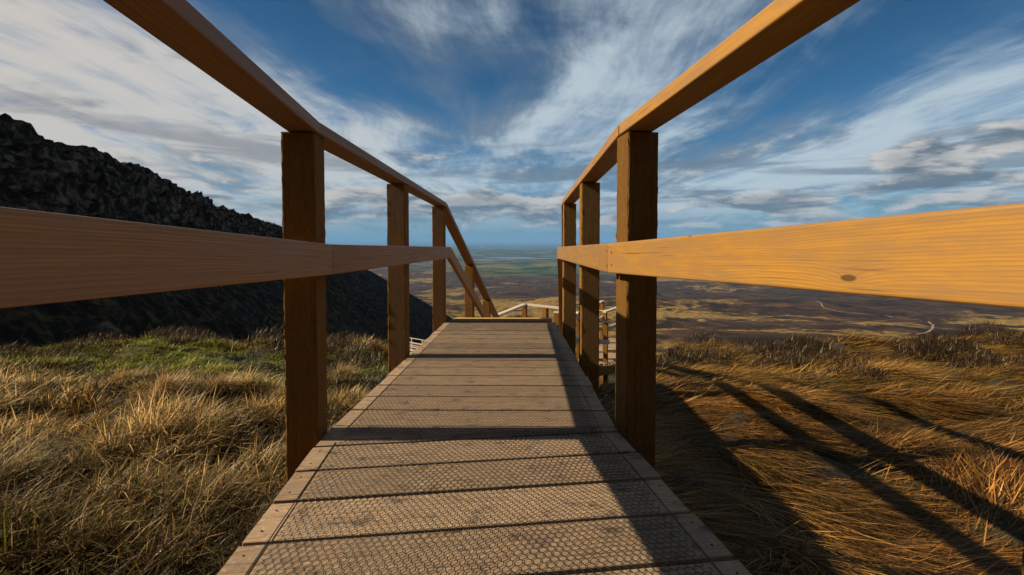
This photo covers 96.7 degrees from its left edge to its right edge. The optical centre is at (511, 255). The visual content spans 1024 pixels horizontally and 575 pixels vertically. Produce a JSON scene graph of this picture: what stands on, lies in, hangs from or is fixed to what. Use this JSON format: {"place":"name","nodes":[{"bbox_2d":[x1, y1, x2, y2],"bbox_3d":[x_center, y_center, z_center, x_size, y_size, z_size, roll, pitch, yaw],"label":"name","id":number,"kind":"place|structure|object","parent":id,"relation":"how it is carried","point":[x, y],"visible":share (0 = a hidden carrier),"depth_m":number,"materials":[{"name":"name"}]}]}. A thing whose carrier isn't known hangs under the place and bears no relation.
{"place":"outdoors","nodes":[
{"label":"outdoors","id":0,"kind":"place"},
{"bbox_2d":[0,113,453,348],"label":"rocky hillside","id":1,"kind":"structure","parent":0,"point":[39,173],"depth_m":45.92,"materials":[{"name":"grey stone"}]},
{"bbox_2d":[75,159,86,167],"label":"boulder","id":2,"kind":"object","parent":1,"relation":"on","point":[82,163],"visible":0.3,"depth_m":45.33,"materials":[{"name":"grey stone"}]},
{"bbox_2d":[106,169,120,177],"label":"boulder","id":3,"kind":"object","parent":1,"relation":"on","point":[114,173],"visible":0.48,"depth_m":51.85,"materials":[{"name":"grey stone"}]},
{"bbox_2d":[162,178,171,186],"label":"boulder","id":4,"kind":"object","parent":1,"relation":"on","point":[168,182],"visible":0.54,"depth_m":69.64,"materials":[{"name":"grey stone"}]},
{"bbox_2d":[260,317,271,325],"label":"boulder","id":5,"kind":"object","parent":1,"relation":"on","point":[265,321],"visible":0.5,"depth_m":54.67,"materials":[{"name":"grey stone"}]},
{"bbox_2d":[270,321,277,327],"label":"boulder","id":6,"kind":"object","parent":1,"relation":"on","point":[274,324],"visible":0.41,"depth_m":55.86,"materials":[{"name":"grey stone"}]},
{"bbox_2d":[0,332,669,574],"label":"moor grass","id":7,"kind":"structure","parent":0,"point":[34,545],"depth_m":2.64,"materials":[{"name":"plant"}]},
{"bbox_2d":[473,259,509,259],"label":"lake","id":8,"kind":"structure","parent":0,"point":[491,259],"depth_m":5348.86,"materials":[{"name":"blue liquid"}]},
{"bbox_2d":[0,338,1023,574],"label":"grassy ground","id":9,"kind":"structure","parent":0,"point":[839,472],"depth_m":3.31,"materials":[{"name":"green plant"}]},
{"bbox_2d":[66,364,159,387],"bbox_3d":[-4.104,1.258,4.747,0.869,0.330,0.931,-1,2,-29],"label":"grass tussock","id":10,"kind":"object","parent":9,"relation":"on","point":[121,375],"depth_m":4.70,"materials":[{"name":"beige plant"}]},
{"bbox_2d":[106,365,216,405],"bbox_3d":[-3.064,1.094,3.938,0.941,0.328,0.920,0,2,0],"label":"grass tussock","id":11,"kind":"object","parent":9,"relation":"on","point":[171,387],"depth_m":3.95,"materials":[{"name":"beige plant"}]},
{"bbox_2d":[177,363,254,395],"bbox_3d":[-2.830,1.185,4.352,0.782,0.305,0.947,-1,2,-36],"label":"grass tussock","id":12,"kind":"object","parent":9,"relation":"on","point":[222,381],"depth_m":4.29,"materials":[{"name":"beige plant"}]},
{"bbox_2d":[0,0,450,481],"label":"railing","id":13,"kind":"object","parent":9,"relation":"on","point":[47,257],"visible":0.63,"depth_m":1.20,"materials":[{"name":"brown wood"}]},
{"bbox_2d":[246,381,284,401],"bbox_3d":[-2.259,1.335,4.479,0.785,0.255,0.772,0,2,0],"label":"grass tussock","id":14,"kind":"object","parent":9,"relation":"on","point":[282,392],"depth_m":4.46,"materials":[{"name":"beige plant"}]},
{"bbox_2d":[327,361,363,379],"bbox_3d":[-2.027,1.338,5.279,0.792,0.247,0.854,0,2,0],"label":"grass tussock","id":15,"kind":"object","parent":9,"relation":"on","point":[340,371],"depth_m":5.31,"materials":[{"name":"beige plant"}]},
{"bbox_2d":[217,318,751,574],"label":"boardwalk","id":16,"kind":"structure","parent":9,"relation":"on","point":[480,446],"depth_m":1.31,"materials":[{"name":"brown"}]},
{"bbox_2d":[0,319,1023,383],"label":"heather","id":17,"kind":"object","parent":9,"relation":"on","point":[781,353],"visible":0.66,"depth_m":7.03,"materials":[{"name":"brown plant"}]},
{"bbox_2d":[498,303,526,317],"bbox_3d":[0.009,2.540,9.402,0.150,2.874,1.755,1,2,21],"label":"railing","id":18,"kind":"object","parent":9,"relation":"on","point":[523,306],"visible":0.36,"depth_m":9.68,"materials":[{"name":"wood"}]},
{"bbox_2d":[524,303,558,317],"bbox_3d":[0.712,2.443,9.861,1.195,2.710,0.150,1,2,39],"label":"railing","id":19,"kind":"object","parent":9,"relation":"on","point":[545,311],"visible":0.18,"depth_m":9.81,"materials":[{"name":"wood"}]},
{"bbox_2d":[557,202,562,331],"bbox_3d":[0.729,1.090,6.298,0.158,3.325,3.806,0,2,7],"label":"post","id":20,"kind":"object","parent":9,"relation":"on","point":[560,278],"visible":0.25,"depth_m":5.20,"materials":[{"name":"brown wood"}]},
{"bbox_2d":[554,311,578,358],"bbox_3d":[1.369,2.719,10.834,0.150,3.141,2.540,1,2,19],"label":"railing","id":21,"kind":"object","parent":9,"relation":"on","point":[556,317],"visible":0.24,"depth_m":11.91,"materials":[{"name":"brown wood"}]},
{"bbox_2d":[578,300,603,383],"bbox_3d":[2.418,3.006,13.692,0.150,3.017,2.337,1,2,27],"label":"railing","id":22,"kind":"object","parent":9,"relation":"on","point":[601,302],"visible":0.2,"depth_m":14.63,"materials":[{"name":"brown wood"}]},
{"bbox_2d":[576,310,604,330],"bbox_3d":[2.222,1.855,12.786,0.882,0.558,0.150,-1,2,-21],"label":"railing","id":23,"kind":"object","parent":22,"relation":"attached to","point":[600,328],"visible":0.33,"depth_m":12.83,"materials":[{"name":"wood"}]},
{"bbox_2d":[576,314,609,383],"bbox_3d":[1.693,2.380,9.796,0.150,2.738,3.126,1,2,24],"label":"railing","id":24,"kind":"object","parent":9,"relation":"on","point":[605,341],"visible":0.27,"depth_m":11.12,"materials":[{"name":"brown wood"}]},
{"bbox_2d":[578,359,614,375],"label":"steps","id":25,"kind":"structure","parent":9,"relation":"on","point":[606,368],"depth_m":10.56,"materials":[{"name":"wood"}]},
{"bbox_2d":[599,338,615,362],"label":"boardwalk","id":26,"kind":"structure","parent":9,"relation":"on","point":[612,351],"depth_m":12.75,"materials":[{"name":"brown wood"}]},
{"bbox_2d":[602,307,615,383],"bbox_3d":[3.201,2.902,13.611,0.150,2.805,2.019,1,2,36],"label":"railing","id":27,"kind":"object","parent":9,"relation":"on","point":[613,326],"visible":0.22,"depth_m":12.86,"materials":[{"name":"wood"}]},
{"bbox_2d":[557,0,1023,574],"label":"railing","id":28,"kind":"object","parent":9,"relation":"on","point":[973,256],"visible":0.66,"depth_m":1.01,"materials":[{"name":"brown wood"}]},
{"bbox_2d":[599,330,1023,574],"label":"flattened grass","id":29,"kind":"structure","parent":9,"relation":"on","point":[999,481],"depth_m":2.86,"materials":[{"name":"brown plant"}]},
{"bbox_2d":[0,0,1023,241],"label":"sky","id":30,"kind":"structure","parent":0,"point":[496,109],"materials":[{"name":"blue"}]},
{"bbox_2d":[485,257,556,258],"bbox_3d":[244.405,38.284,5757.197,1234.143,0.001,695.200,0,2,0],"label":"lake","id":31,"kind":"structure","parent":0,"point":[519,258],"depth_m":5627.41,"materials":[{"name":"blue liquid"}]},
{"bbox_2d":[325,241,1023,377],"bbox_3d":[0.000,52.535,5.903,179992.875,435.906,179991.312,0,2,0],"label":"moorland","id":32,"kind":"structure","parent":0,"point":[783,312],"depth_m":772.27,"materials":[{"name":"brown plant"}]},
{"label":"distant boardwalk","id":33,"kind":"object","parent":32,"relation":"on","visible":0},
{"bbox_2d":[410,337,424,351],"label":"railing","id":34,"kind":"object","parent":33,"relation":"attached to","point":[412,343],"visible":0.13,"depth_m":39.52,"materials":[{"name":"wood"}]},
{"bbox_2d":[817,301,914,319],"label":"gravel track","id":35,"kind":"structure","parent":0,"point":[850,312],"depth_m":689.36,"materials":[{"name":"beige gravel"}]},
{"bbox_2d":[916,321,933,334],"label":"gravel track","id":36,"kind":"structure","parent":0,"point":[932,328],"depth_m":480.21,"materials":[{"name":"beige gravel"}]},
{"bbox_3d":[0.253,2.188,9.053,1.710,0.042,1.860,0,2,0],"label":"landing","id":37,"kind":"object","parent":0,"visible":0},
{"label":"step flight","id":38,"kind":"object","parent":37,"relation":"on","visible":0},
{"bbox_2d":[446,205,499,317],"bbox_3d":[-0.477,1.151,6.497,0.158,3.454,3.806,0,2,7],"label":"railing","id":39,"kind":"object","parent":38,"relation":"on","point":[469,276],"visible":0.41,"depth_m":5.87,"materials":[{"name":"brown wood"}]}
]}

